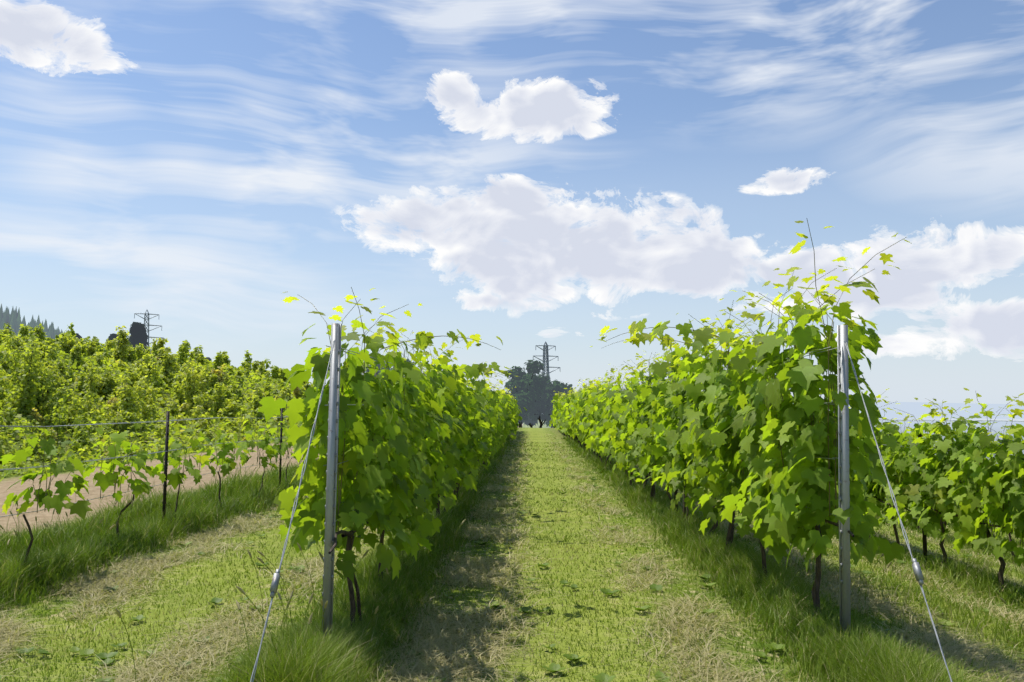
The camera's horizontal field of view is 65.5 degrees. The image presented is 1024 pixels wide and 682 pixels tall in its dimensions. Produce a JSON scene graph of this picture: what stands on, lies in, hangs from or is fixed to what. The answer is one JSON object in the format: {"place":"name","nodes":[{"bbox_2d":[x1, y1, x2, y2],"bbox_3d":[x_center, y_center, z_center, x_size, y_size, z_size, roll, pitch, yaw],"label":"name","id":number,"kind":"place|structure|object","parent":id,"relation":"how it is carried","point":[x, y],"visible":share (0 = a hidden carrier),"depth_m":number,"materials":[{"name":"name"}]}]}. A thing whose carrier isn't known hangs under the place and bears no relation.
{"place":"outdoors","nodes":[
{"label":"outdoors","id":0,"kind":"place"},
{"bbox_2d":[0,365,1023,681],"bbox_3d":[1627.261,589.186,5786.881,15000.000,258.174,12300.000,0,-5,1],"label":"ground","id":1,"kind":"structure","parent":0,"point":[538,435],"depth_m":6.91,"materials":[{"name":"green plant"}]},
{"bbox_2d":[0,304,66,339],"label":"hill forest","id":2,"kind":"object","parent":1,"relation":"on","point":[13,319],"depth_m":413.75,"materials":[{"name":"green plant"}]},
{"bbox_2d":[0,408,289,525],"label":"trellis","id":3,"kind":"object","parent":1,"relation":"on","point":[167,420],"visible":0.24,"depth_m":9.34,"materials":[{"name":"metal"}]},
{"bbox_2d":[128,310,162,346],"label":"pylon","id":4,"kind":"object","parent":1,"relation":"on","point":[148,325],"visible":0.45,"depth_m":426.20,"materials":[{"name":"silver metal"}]},
{"bbox_2d":[0,411,318,560],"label":"grapevine row","id":5,"kind":"object","parent":1,"relation":"on","point":[110,477],"visible":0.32,"depth_m":8.36,"materials":[{"name":"green plant"}]},
{"bbox_2d":[0,322,344,476],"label":"scrub bushes","id":6,"kind":"object","parent":1,"relation":"on","point":[38,377],"visible":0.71,"depth_m":32.05,"materials":[{"name":"green plant"}]},
{"bbox_2d":[75,322,315,386],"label":"conifer trees","id":7,"kind":"object","parent":1,"relation":"on","point":[137,331],"visible":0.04,"depth_m":121.31,"materials":[{"name":"green plant"}]},
{"bbox_2d":[250,323,470,681],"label":"trellis","id":8,"kind":"object","parent":1,"relation":"on","point":[332,456],"visible":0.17,"depth_m":4.61,"materials":[{"name":"metal"}]},
{"bbox_2d":[234,287,526,627],"bbox_3d":[-0.514,2.700,28.208,1.977,2.494,47.704,0,-5,1],"label":"vine row","id":9,"kind":"object","parent":1,"relation":"on","point":[411,440],"visible":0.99,"depth_m":5.58,"materials":[{"name":"green plant"}]},
{"bbox_2d":[361,359,426,377],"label":"trees","id":10,"kind":"object","parent":1,"relation":"on","point":[378,371],"depth_m":152.07,"materials":[{"name":"green plant"}]},
{"bbox_2d":[0,434,1023,681],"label":"grass","id":11,"kind":"structure","parent":1,"relation":"on","point":[376,644],"depth_m":6.21,"materials":[{"name":"green plant"}]},
{"bbox_2d":[504,359,574,427],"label":"aisle end trees","id":12,"kind":"object","parent":1,"relation":"on","point":[532,392],"visible":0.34,"depth_m":128.95,"materials":[{"name":"green plant"}]},
{"bbox_2d":[534,341,559,381],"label":"pylon","id":13,"kind":"object","parent":1,"relation":"on","point":[545,352],"visible":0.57,"depth_m":560.03,"materials":[{"name":"silver metal"}]},
{"bbox_2d":[549,220,911,613],"bbox_3d":[2.481,2.573,28.225,2.535,2.745,47.574,0,-5,1],"label":"vine row","id":14,"kind":"object","parent":1,"relation":"on","point":[733,432],"visible":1,"depth_m":5.94,"materials":[{"name":"green plant"}]},
{"bbox_2d":[564,325,951,681],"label":"trellis","id":15,"kind":"object","parent":1,"relation":"on","point":[842,348],"visible":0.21,"depth_m":4.87,"materials":[{"name":"metal"}]},
{"bbox_2d":[786,388,1023,596],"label":"vine row","id":16,"kind":"object","parent":1,"relation":"on","point":[916,487],"visible":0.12,"depth_m":9.07,"materials":[{"name":"green plant"}]},
{"bbox_2d":[877,419,1023,561],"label":"trellis","id":17,"kind":"object","parent":1,"relation":"on","point":[924,537],"visible":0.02,"depth_m":10.10,"materials":[{"name":"metal"}]},
{"bbox_2d":[879,421,1023,561],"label":"vine row","id":18,"kind":"object","parent":1,"relation":"on","point":[1003,536],"visible":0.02,"depth_m":14.23,"materials":[{"name":"green plant"}]},
{"bbox_2d":[902,455,1023,545],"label":"vine row","id":19,"kind":"object","parent":1,"relation":"on","point":[991,527],"depth_m":19.24,"materials":[{"name":"green plant"}]},
{"bbox_2d":[0,0,1023,420],"label":"sky","id":20,"kind":"structure","parent":0,"point":[527,174],"materials":[{"name":"blue"}]},
{"bbox_2d":[849,402,1023,418],"bbox_3d":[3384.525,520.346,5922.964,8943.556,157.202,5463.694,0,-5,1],"label":"ridge hills","id":21,"kind":"structure","parent":0,"point":[917,409],"depth_m":6129.68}
]}

